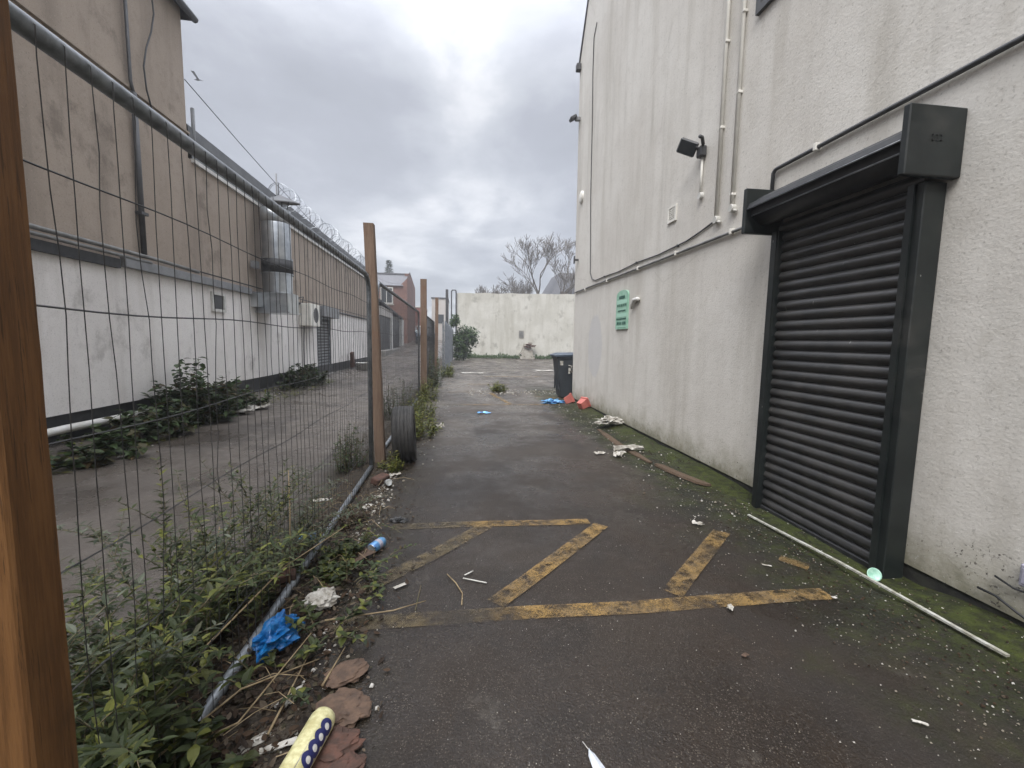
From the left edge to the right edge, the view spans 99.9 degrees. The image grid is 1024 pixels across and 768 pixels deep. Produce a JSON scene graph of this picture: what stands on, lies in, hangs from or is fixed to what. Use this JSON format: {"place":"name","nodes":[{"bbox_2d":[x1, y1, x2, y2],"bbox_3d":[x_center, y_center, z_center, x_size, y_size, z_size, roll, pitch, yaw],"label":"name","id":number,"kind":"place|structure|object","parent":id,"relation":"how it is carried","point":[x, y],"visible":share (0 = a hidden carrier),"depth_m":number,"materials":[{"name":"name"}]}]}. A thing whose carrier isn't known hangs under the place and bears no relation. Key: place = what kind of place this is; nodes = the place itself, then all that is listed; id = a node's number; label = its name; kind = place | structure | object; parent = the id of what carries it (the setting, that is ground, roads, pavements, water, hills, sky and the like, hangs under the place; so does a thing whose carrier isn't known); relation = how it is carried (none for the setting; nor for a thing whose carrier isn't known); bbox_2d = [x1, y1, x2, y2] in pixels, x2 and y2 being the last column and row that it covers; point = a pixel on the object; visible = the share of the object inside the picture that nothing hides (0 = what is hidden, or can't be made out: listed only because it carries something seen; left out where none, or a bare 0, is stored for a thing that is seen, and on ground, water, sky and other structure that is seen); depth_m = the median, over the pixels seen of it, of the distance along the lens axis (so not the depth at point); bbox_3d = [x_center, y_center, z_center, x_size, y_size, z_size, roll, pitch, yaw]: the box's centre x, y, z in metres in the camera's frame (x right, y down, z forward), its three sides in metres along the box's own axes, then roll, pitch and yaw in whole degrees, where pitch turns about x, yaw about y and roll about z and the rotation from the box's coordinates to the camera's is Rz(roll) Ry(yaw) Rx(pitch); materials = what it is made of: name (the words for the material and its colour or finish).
{"place":"outdoors","nodes":[
{"label":"outdoors","id":0,"kind":"place"},
{"bbox_2d":[181,0,586,335],"label":"sky","id":1,"kind":"structure","parent":0,"point":[443,126],"materials":[{"name":"grey"}]},
{"bbox_2d":[49,340,1023,767],"bbox_3d":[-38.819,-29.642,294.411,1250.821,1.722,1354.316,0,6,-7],"label":"ground","id":2,"kind":"structure","parent":0,"point":[459,674],"depth_m":2.19,"materials":[{"name":"asphalt"}]},
{"bbox_2d":[0,0,78,767],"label":"timber post","id":3,"kind":"object","parent":2,"relation":"on","point":[37,722],"visible":1,"depth_m":0.75,"materials":[{"name":"wood"}]},
{"bbox_2d":[50,425,147,470],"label":"bramble bush","id":4,"kind":"object","parent":2,"relation":"on","point":[107,446],"visible":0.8,"depth_m":4.61,"materials":[{"name":"green plant"}]},
{"bbox_2d":[64,563,141,711],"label":"weed plant","id":5,"kind":"object","parent":2,"relation":"on","point":[119,621],"visible":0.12,"depth_m":1.40,"materials":[{"name":"green plant"}]},
{"bbox_2d":[47,404,172,436],"bbox_3d":[-5.097,0.494,5.175,0.098,0.116,3.001,0,6,-7],"label":"white drain pipe","id":6,"kind":"object","parent":2,"relation":"on","point":[58,430],"visible":0.27,"depth_m":5.01,"materials":[{"name":"plastic"}]},
{"bbox_2d":[57,504,209,667],"bbox_3d":[-1.813,0.896,1.666,0.874,0.521,0.961,2,6,6],"label":"weed plant","id":7,"kind":"object","parent":2,"relation":"on","point":[112,576],"visible":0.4,"depth_m":1.87,"materials":[{"name":"green plant"}]},
{"bbox_2d":[82,402,201,442],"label":"bramble bush","id":8,"kind":"object","parent":2,"relation":"on","point":[175,427],"visible":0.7,"depth_m":5.49,"materials":[{"name":"green plant"}]},
{"bbox_2d":[62,538,305,730],"bbox_3d":[-1.456,0.896,1.679,1.344,0.529,0.818,2,6,11],"label":"weed plant","id":9,"kind":"object","parent":2,"relation":"on","point":[161,674],"visible":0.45,"depth_m":1.50,"materials":[{"name":"green plant"}]},
{"bbox_2d":[9,0,367,442],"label":"pebbledash building","id":10,"kind":"structure","parent":2,"relation":"on","point":[92,31],"depth_m":6.06,"materials":[{"name":"beige paint"}]},
{"bbox_2d":[123,0,148,254],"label":"drainpipe","id":11,"kind":"object","parent":10,"relation":"attached to","point":[141,213],"visible":0.8,"depth_m":6.05,"materials":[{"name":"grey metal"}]},
{"bbox_2d":[143,0,154,108],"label":"wall cable","id":12,"kind":"object","parent":10,"relation":"attached to","point":[148,40],"depth_m":6.28,"materials":[{"name":"grey metal"}]},
{"bbox_2d":[210,291,226,312],"bbox_3d":[-5.529,-1.541,8.103,0.039,0.360,0.460,0,6,-7],"label":"wall vent","id":13,"kind":"object","parent":10,"relation":"attached to","point":[218,301],"depth_m":8.08,"materials":[{"name":"white plastic"}]},
{"bbox_2d":[250,195,301,314],"bbox_3d":[-5.363,-2.998,9.916,0.820,2.735,1.192,0,6,-7],"label":"extraction duct","id":14,"kind":"object","parent":10,"relation":"attached to","point":[280,225],"visible":0.8,"depth_m":9.67,"materials":[{"name":"metal"}]},
{"bbox_2d":[298,296,321,364],"bbox_3d":[-5.979,-1.496,12.835,0.335,2.113,1.357,0,6,-7],"label":"air conditioner","id":15,"kind":"object","parent":10,"relation":"attached to","point":[314,317],"visible":0.84,"depth_m":12.33,"materials":[{"name":"beige paint"}]},
{"bbox_2d":[268,182,364,264],"bbox_3d":[-6.713,-5.474,16.518,0.597,0.669,11.615,0,6,-7],"label":"razor wire","id":16,"kind":"object","parent":10,"relation":"on","point":[309,213],"visible":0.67,"depth_m":14.11,"materials":[{"name":"metal"}]},
{"bbox_2d":[316,306,338,376],"bbox_3d":[-6.361,-1.356,14.653,0.500,2.460,1.800,0,6,-7],"label":"shutter door","id":17,"kind":"structure","parent":10,"relation":"in","point":[325,338],"depth_m":14.75,"materials":[{"name":"metal"}]},
{"bbox_2d":[49,379,334,476],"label":"kerb weeds","id":18,"kind":"object","parent":2,"relation":"on","point":[146,442],"visible":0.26,"depth_m":6.29,"materials":[{"name":"green plant"}]},
{"bbox_2d":[140,357,243,430],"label":"bramble bush","id":19,"kind":"object","parent":2,"relation":"on","point":[189,394],"visible":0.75,"depth_m":6.50,"materials":[{"name":"green plant"}]},
{"bbox_2d":[160,498,276,606],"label":"weed plant","id":20,"kind":"object","parent":2,"relation":"on","point":[185,543],"visible":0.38,"depth_m":2.03,"materials":[{"name":"green plant"}]},
{"bbox_2d":[217,384,272,413],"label":"bramble bush","id":21,"kind":"object","parent":2,"relation":"on","point":[242,403],"visible":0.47,"depth_m":7.96,"materials":[{"name":"green plant"}]},
{"bbox_2d":[191,504,333,612],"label":"weed plant","id":22,"kind":"object","parent":2,"relation":"on","point":[243,549],"visible":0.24,"depth_m":2.28,"materials":[{"name":"green plant"}]},
{"bbox_2d":[90,358,441,767],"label":"soil margin","id":23,"kind":"object","parent":2,"relation":"on","point":[289,723],"visible":0.16,"depth_m":1.79,"materials":[{"name":"soil"}]},
{"bbox_2d":[73,595,225,723],"bbox_3d":[-1.326,1.025,1.598,0.498,0.365,0.605,2,6,12],"label":"margin weed","id":24,"kind":"object","parent":23,"relation":"on","point":[189,625],"visible":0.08,"depth_m":1.62,"materials":[{"name":"green plant"}]},
{"bbox_2d":[73,624,232,767],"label":"weed plant","id":25,"kind":"object","parent":23,"relation":"on","point":[129,709],"visible":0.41,"depth_m":1.16,"materials":[{"name":"green plant"}]},
{"bbox_2d":[60,519,249,732],"bbox_3d":[-1.217,0.789,1.421,0.695,0.791,1.129,0,6,-7],"label":"weed plant","id":26,"kind":"object","parent":23,"relation":"on","point":[144,635],"visible":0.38,"depth_m":1.25,"materials":[{"name":"green plant"}]},
{"bbox_2d":[65,505,255,706],"bbox_3d":[-1.367,0.865,1.466,0.954,0.624,0.748,-3,7,-36],"label":"weed plant","id":27,"kind":"object","parent":23,"relation":"on","point":[125,594],"visible":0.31,"depth_m":1.55,"materials":[{"name":"green plant"}]},
{"bbox_2d":[63,531,304,767],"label":"weed plant","id":28,"kind":"object","parent":23,"relation":"on","point":[114,746],"visible":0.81,"depth_m":1.23,"materials":[{"name":"green plant"}]},
{"bbox_2d":[8,0,373,767],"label":"fence panel","id":29,"kind":"object","parent":23,"relation":"on","point":[38,36],"visible":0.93,"depth_m":1.45,"materials":[{"name":"metal"}]},
{"bbox_2d":[131,701,259,767],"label":"margin weed","id":30,"kind":"object","parent":23,"relation":"on","point":[188,741],"visible":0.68,"depth_m":1.27,"materials":[{"name":"green plant"}]},
{"bbox_2d":[102,457,311,656],"bbox_3d":[-1.385,0.731,2.057,0.716,0.776,0.819,0,6,-7],"label":"weed plant","id":31,"kind":"object","parent":23,"relation":"on","point":[160,533],"visible":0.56,"depth_m":1.92,"materials":[{"name":"green plant"}]},
{"bbox_2d":[147,527,314,646],"bbox_3d":[-1.365,0.864,1.996,0.933,0.518,0.631,0,6,-7],"label":"weed plant","id":32,"kind":"object","parent":23,"relation":"on","point":[258,596],"visible":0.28,"depth_m":1.99,"materials":[{"name":"green plant"}]},
{"bbox_2d":[199,541,279,637],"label":"margin weed","id":33,"kind":"object","parent":23,"relation":"on","point":[271,594],"visible":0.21,"depth_m":2.09,"materials":[{"name":"green plant"}]},
{"bbox_2d":[191,457,347,585],"bbox_3d":[-1.290,0.719,2.529,0.578,0.702,0.861,4,7,30],"label":"weed plant","id":34,"kind":"object","parent":23,"relation":"on","point":[255,526],"visible":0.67,"depth_m":2.38,"materials":[{"name":"green plant"}]},
{"bbox_2d":[211,635,327,705],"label":"creeping weed","id":35,"kind":"object","parent":23,"relation":"on","point":[245,675],"visible":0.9,"depth_m":1.61,"materials":[{"name":"green plant"}]},
{"bbox_2d":[259,736,296,753],"bbox_3d":[-0.772,1.183,1.399,0.142,0.016,0.026,-2,6,-27],"label":"paper scrap","id":36,"kind":"object","parent":23,"relation":"on","point":[291,741],"visible":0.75,"depth_m":1.40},
{"bbox_2d":[251,609,305,662],"bbox_3d":[-0.997,1.054,1.836,0.157,0.128,0.253,4,6,27],"label":"blue bag","id":37,"kind":"object","parent":23,"relation":"on","point":[276,632],"visible":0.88,"depth_m":1.79,"materials":[{"name":"plastic"}]},
{"bbox_2d":[276,568,295,583],"bbox_3d":[-1.206,1.024,2.291,0.100,0.045,0.070,-2,6,-27],"label":"brick","id":38,"kind":"object","parent":23,"relation":"on","point":[283,578],"visible":0.56,"depth_m":2.27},
{"bbox_2d":[158,470,425,756],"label":"dry stalks","id":39,"kind":"object","parent":23,"relation":"on","point":[246,686],"visible":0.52,"depth_m":1.66,"materials":[{"name":"plant"}]},
{"bbox_2d":[253,475,342,557],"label":"weed plant","id":40,"kind":"object","parent":23,"relation":"on","point":[332,491],"visible":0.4,"depth_m":2.88,"materials":[{"name":"green plant"}]},
{"bbox_2d":[300,587,339,611],"bbox_3d":[-0.955,1.063,2.148,0.159,0.075,0.167,3,6,21],"label":"white paper","id":41,"kind":"object","parent":23,"relation":"on","point":[324,598],"visible":0.91,"depth_m":2.12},
{"bbox_2d":[275,469,383,558],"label":"weed plant","id":42,"kind":"object","parent":23,"relation":"on","point":[331,515],"visible":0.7,"depth_m":2.70,"materials":[{"name":"green plant"}]},
{"bbox_2d":[285,588,384,659],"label":"creeping weed","id":43,"kind":"object","parent":23,"relation":"on","point":[299,624],"visible":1,"depth_m":1.90,"materials":[{"name":"green plant"}]},
{"bbox_2d":[312,538,364,591],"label":"margin weed","id":44,"kind":"object","parent":23,"relation":"on","point":[324,565],"visible":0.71,"depth_m":2.43,"materials":[{"name":"green plant"}]},
{"bbox_2d":[288,544,401,590],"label":"creeping weed","id":45,"kind":"object","parent":23,"relation":"on","point":[313,572],"visible":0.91,"depth_m":2.36,"materials":[{"name":"green plant"}]},
{"bbox_2d":[312,525,378,557],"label":"creeping weed","id":46,"kind":"object","parent":23,"relation":"on","point":[341,543],"visible":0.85,"depth_m":2.59,"materials":[{"name":"green plant"}]},
{"bbox_2d":[329,506,367,537],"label":"margin weed","id":47,"kind":"object","parent":23,"relation":"on","point":[349,519],"visible":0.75,"depth_m":3.07,"materials":[{"name":"green plant"}]},
{"bbox_2d":[370,472,389,485],"bbox_3d":[-1.222,0.881,3.987,0.097,0.074,0.180,3,6,18],"label":"brick fragment","id":48,"kind":"object","parent":23,"relation":"on","point":[382,477],"visible":0.88,"depth_m":3.94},
{"bbox_2d":[377,450,404,472],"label":"verge weed","id":49,"kind":"object","parent":23,"relation":"on","point":[394,466],"visible":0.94,"depth_m":4.39,"materials":[{"name":"green plant"}]},
{"bbox_2d":[378,280,419,446],"bbox_3d":[-1.796,-0.411,7.267,0.046,1.958,5.202,0,6,-7],"label":"fence panel","id":50,"kind":"object","parent":23,"relation":"on","point":[386,353],"visible":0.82,"depth_m":6.45,"materials":[{"name":"metal"}]},
{"bbox_2d":[383,376,414,418],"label":"verge weed","id":51,"kind":"object","parent":23,"relation":"on","point":[388,406],"visible":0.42,"depth_m":7.60,"materials":[{"name":"green plant"}]},
{"bbox_2d":[427,316,434,387],"bbox_3d":[-2.422,-0.960,12.639,0.047,1.959,5.092,0,6,-7],"label":"fence panel","id":52,"kind":"object","parent":23,"relation":"on","point":[431,332],"visible":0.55,"depth_m":12.80,"materials":[{"name":"metal"}]},
{"bbox_2d":[427,350,443,386],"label":"verge weed","id":53,"kind":"object","parent":23,"relation":"on","point":[436,374],"visible":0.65,"depth_m":12.38,"materials":[{"name":"green plant"}]},
{"bbox_2d":[94,412,439,767],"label":"leaf litter","id":54,"kind":"object","parent":2,"relation":"on","point":[234,702],"visible":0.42,"depth_m":1.71,"materials":[{"name":"brown plant"}]},
{"bbox_2d":[225,480,360,573],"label":"weed plant","id":55,"kind":"object","parent":2,"relation":"on","point":[314,537],"visible":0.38,"depth_m":2.51,"materials":[{"name":"green plant"}]},
{"bbox_2d":[277,363,327,389],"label":"bramble bush","id":56,"kind":"object","parent":2,"relation":"on","point":[319,379],"visible":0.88,"depth_m":11.40,"materials":[{"name":"green plant"}]},
{"bbox_2d":[311,725,364,767],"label":"rubble slab","id":57,"kind":"object","parent":2,"relation":"on","point":[340,742],"depth_m":1.39,"materials":[{"name":"stone"}]},
{"bbox_2d":[279,706,334,767],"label":"yellow tube","id":58,"kind":"object","parent":57,"relation":"on","point":[307,745],"visible":1,"depth_m":1.33,"materials":[{"name":"plastic"}]},
{"bbox_2d":[315,687,372,728],"bbox_3d":[-0.611,1.164,1.553,0.207,0.039,0.177,0,6,-7],"label":"rubble slab","id":59,"kind":"object","parent":2,"relation":"on","point":[350,707],"depth_m":1.54,"materials":[{"name":"stone"}]},
{"bbox_2d":[324,750,366,767],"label":"rubble slab","id":60,"kind":"object","parent":2,"relation":"on","point":[351,759],"depth_m":1.34,"materials":[{"name":"stone"}]},
{"bbox_2d":[324,658,368,688],"bbox_3d":[-0.661,1.149,1.718,0.174,0.033,0.122,-3,7,-36],"label":"rubble slab","id":61,"kind":"object","parent":2,"relation":"on","point":[343,673],"depth_m":1.70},
{"bbox_2d":[330,421,368,472],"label":"verge weed","id":62,"kind":"object","parent":2,"relation":"on","point":[347,450],"visible":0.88,"depth_m":4.46,"materials":[{"name":"green plant"}]},
{"bbox_2d":[301,532,416,600],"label":"creeping weed","id":63,"kind":"object","parent":2,"relation":"on","point":[355,565],"visible":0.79,"depth_m":2.44,"materials":[{"name":"green plant"}]},
{"bbox_2d":[363,222,385,462],"bbox_3d":[-1.446,-0.340,4.553,0.189,2.620,0.100,0,6,-7],"label":"timber post","id":64,"kind":"object","parent":2,"relation":"on","point":[371,270],"visible":0.84,"depth_m":4.51,"materials":[{"name":"wood"}]},
{"bbox_2d":[368,537,386,551],"bbox_3d":[-0.862,1.029,2.751,0.067,0.067,0.119,3,6,21],"label":"drink can","id":65,"kind":"object","parent":2,"relation":"on","point":[379,543],"visible":0.94,"depth_m":2.72,"materials":[{"name":"blue metal"}]},
{"bbox_2d":[379,299,403,349],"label":"garage block","id":66,"kind":"structure","parent":2,"relation":"on","point":[385,323],"depth_m":31.11,"materials":[{"name":"concrete"}]},
{"bbox_2d":[379,315,389,349],"bbox_3d":[-8.658,-3.450,29.142,0.095,2.220,4.400,0,6,-7],"label":"door","id":67,"kind":"structure","parent":66,"relation":"in","point":[385,322],"depth_m":29.02,"materials":[{"name":"grey metal"}]},
{"bbox_2d":[377,272,414,342],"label":"brick house","id":68,"kind":"structure","parent":2,"relation":"on","point":[404,288],"depth_m":40.87,"materials":[{"name":"red brick"}]},
{"bbox_2d":[391,405,416,461],"bbox_3d":[-1.194,0.552,4.768,0.263,0.632,0.624,0,6,-11],"label":"tyre","id":69,"kind":"object","parent":2,"relation":"on","point":[403,433],"visible":0.91,"depth_m":4.51,"materials":[{"name":"rubber"}]},
{"bbox_2d":[406,389,438,418],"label":"verge weed","id":70,"kind":"object","parent":2,"relation":"on","point":[430,408],"visible":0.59,"depth_m":7.54,"materials":[{"name":"green plant"}]},
{"bbox_2d":[420,279,426,394],"bbox_3d":[-2.049,-0.994,9.972,0.145,2.820,0.100,0,6,-7],"label":"timber post","id":71,"kind":"object","parent":2,"relation":"on","point":[423,329],"visible":0.88,"depth_m":9.90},
{"bbox_2d":[415,379,439,400],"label":"verge weed","id":72,"kind":"object","parent":2,"relation":"on","point":[425,390],"visible":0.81,"depth_m":9.65,"materials":[{"name":"green plant"}]},
{"bbox_2d":[415,406,443,439],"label":"verge weed","id":73,"kind":"object","parent":2,"relation":"on","point":[419,425],"visible":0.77,"depth_m":6.07,"materials":[{"name":"green plant"}]},
{"bbox_2d":[435,297,438,376],"bbox_3d":[-2.678,-1.583,15.252,0.140,2.920,0.101,0,6,-7],"label":"timber post","id":74,"kind":"object","parent":2,"relation":"on","point":[436,326],"visible":0.68,"depth_m":15.17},
{"bbox_2d":[431,297,448,339],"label":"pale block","id":75,"kind":"structure","parent":2,"relation":"on","point":[442,310],"depth_m":48.80,"materials":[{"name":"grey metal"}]},
{"bbox_2d":[442,321,452,375],"bbox_3d":[-3.377,-2.076,23.270,0.288,2.080,14.800,0,6,-7],"label":"palisade fence","id":76,"kind":"object","parent":2,"relation":"on","point":[447,344],"visible":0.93,"depth_m":18.44,"materials":[{"name":"metal"}]},
{"bbox_2d":[448,314,479,360],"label":"evergreen bush","id":77,"kind":"object","parent":2,"relation":"on","point":[462,340],"visible":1,"depth_m":28.49,"materials":[{"name":"green plant"}]},
{"bbox_2d":[483,273,532,293],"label":"bare tree","id":78,"kind":"object","parent":2,"relation":"on","point":[513,285],"visible":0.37,"depth_m":47.52,"materials":[{"name":"grey plant"}]},
{"bbox_2d":[468,352,552,358],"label":"wall foot weeds","id":79,"kind":"object","parent":2,"relation":"on","point":[502,355],"depth_m":32.79,"materials":[{"name":"green plant"}]},
{"bbox_2d":[457,293,574,358],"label":"boundary wall","id":80,"kind":"structure","parent":2,"relation":"on","point":[512,324],"depth_m":33.03,"materials":[{"name":"concrete"}]},
{"bbox_2d":[519,344,535,358],"bbox_3d":[1.182,-2.547,32.981,1.231,1.240,0.650,0,6,-7],"label":"brick stub","id":81,"kind":"object","parent":2,"relation":"on","point":[526,351],"visible":0.98,"depth_m":32.79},
{"bbox_2d":[500,233,575,293],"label":"bare tree","id":82,"kind":"object","parent":2,"relation":"on","point":[562,274],"visible":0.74,"depth_m":44.14,"materials":[{"name":"grey plant"}]},
{"bbox_2d":[65,370,1023,767],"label":"litter flecks","id":83,"kind":"object","parent":2,"relation":"on","point":[383,504],"visible":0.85,"depth_m":2.48,"materials":[{"name":"paper"}]},
{"bbox_2d":[542,273,574,293],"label":"gabled house","id":84,"kind":"structure","parent":2,"relation":"on","point":[552,287],"depth_m":47.18,"materials":[{"name":"grey brick"}]},
{"bbox_2d":[550,352,572,396],"bbox_3d":[1.388,-0.223,10.491,0.842,1.098,0.640,0,6,-7],"label":"wheelie bin","id":85,"kind":"object","parent":2,"relation":"on","point":[563,369],"visible":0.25,"depth_m":10.23,"materials":[{"name":"grey plastic"}]},
{"bbox_2d":[323,376,833,631],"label":"yellow road markings","id":86,"kind":"object","parent":2,"relation":"on","point":[694,575],"visible":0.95,"depth_m":2.34,"materials":[{"name":"paint"}]},
{"bbox_2d":[582,741,604,767],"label":"feather","id":87,"kind":"object","parent":2,"relation":"on","point":[595,761],"visible":1,"depth_m":1.38,"materials":[{"name":"white plastic"}]},
{"bbox_2d":[592,415,623,424],"bbox_3d":[1.536,0.554,6.784,0.514,0.139,0.351,0,6,-7],"label":"white rubbish","id":88,"kind":"object","parent":2,"relation":"on","point":[606,419],"visible":1,"depth_m":6.73,"materials":[{"name":"plastic"}]},
{"bbox_2d":[597,429,651,462],"bbox_3d":[1.428,0.794,5.736,0.120,0.026,1.800,0,6,-7],"label":"rotten plank","id":89,"kind":"object","parent":2,"relation":"on","point":[618,443],"visible":0.9,"depth_m":5.67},
{"bbox_2d":[654,463,710,485],"bbox_3d":[1.718,0.921,4.406,0.115,0.035,0.784,-1,6,-18],"label":"rotten plank","id":90,"kind":"object","parent":2,"relation":"on","point":[680,474],"visible":1,"depth_m":4.35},
{"bbox_2d":[539,403,1023,738],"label":"moss","id":91,"kind":"object","parent":2,"relation":"on","point":[961,671],"visible":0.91,"depth_m":2.27,"materials":[{"name":"green plant"}]},
{"bbox_2d":[572,0,1023,627],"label":"rendered building","id":92,"kind":"structure","parent":2,"relation":"on","point":[826,344],"depth_m":2.98,"materials":[{"name":"paint"}]},
{"bbox_2d":[615,290,628,328],"bbox_3d":[1.759,-1.187,6.873,0.026,0.615,0.480,0,6,-7],"label":"wall sign","id":93,"kind":"object","parent":92,"relation":"attached to","point":[622,307],"visible":1,"depth_m":6.83,"materials":[{"name":"green"}]},
{"bbox_2d":[590,22,712,280],"bbox_3d":[1.839,-4.240,6.396,0.030,4.923,4.479,0,6,-7],"label":"cable","id":94,"kind":"object","parent":92,"relation":"attached to","point":[677,245],"depth_m":8.39,"materials":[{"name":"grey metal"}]},
{"bbox_2d":[574,226,741,292],"bbox_3d":[1.797,-1.716,6.562,0.053,0.062,6.155,0,6,-7],"label":"conduit pipe","id":95,"kind":"object","parent":92,"relation":"attached to","point":[730,232],"visible":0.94,"depth_m":5.15,"materials":[{"name":"beige paint"}]},
{"bbox_2d":[676,134,706,199],"bbox_3d":[1.950,-2.339,4.669,0.197,0.667,0.336,-3,7,-31],"label":"floodlight","id":96,"kind":"object","parent":92,"relation":"attached to","point":[687,147],"visible":1,"depth_m":4.64,"materials":[{"name":"grey metal"}]},
{"bbox_2d":[712,0,730,223],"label":"white conduit","id":97,"kind":"object","parent":92,"relation":"attached to","point":[716,219],"visible":1,"depth_m":4.26,"materials":[{"name":"beige paint"}]},
{"bbox_2d":[728,0,747,212],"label":"white conduit","id":98,"kind":"object","parent":92,"relation":"attached to","point":[732,206],"visible":1,"depth_m":4.02,"materials":[{"name":"beige paint"}]},
{"bbox_2d":[755,0,772,15],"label":"window","id":99,"kind":"structure","parent":92,"relation":"in","point":[761,5],"depth_m":3.73,"materials":[{"name":"grey metal"}]},
{"bbox_2d":[770,34,1023,189],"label":"black conduit","id":100,"kind":"object","parent":92,"relation":"attached to","point":[816,147],"visible":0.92,"depth_m":2.51,"materials":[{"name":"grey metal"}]},
{"bbox_2d":[1018,563,1023,586],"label":"outlet box","id":101,"kind":"object","parent":92,"relation":"attached to","point":[1021,580],"visible":1,"depth_m":1.98,"materials":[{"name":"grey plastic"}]},
{"bbox_2d":[977,575,1023,618],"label":"loose cable","id":102,"kind":"object","parent":101,"relation":"hanging from","point":[1002,600],"visible":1,"depth_m":2.05,"materials":[{"name":"black paint"}]},
{"bbox_2d":[747,514,1009,656],"bbox_3d":[1.991,1.096,2.611,0.020,0.036,1.572,0,6,-10],"label":"white batten","id":103,"kind":"object","parent":2,"relation":"on","point":[978,639],"visible":1,"depth_m":2.28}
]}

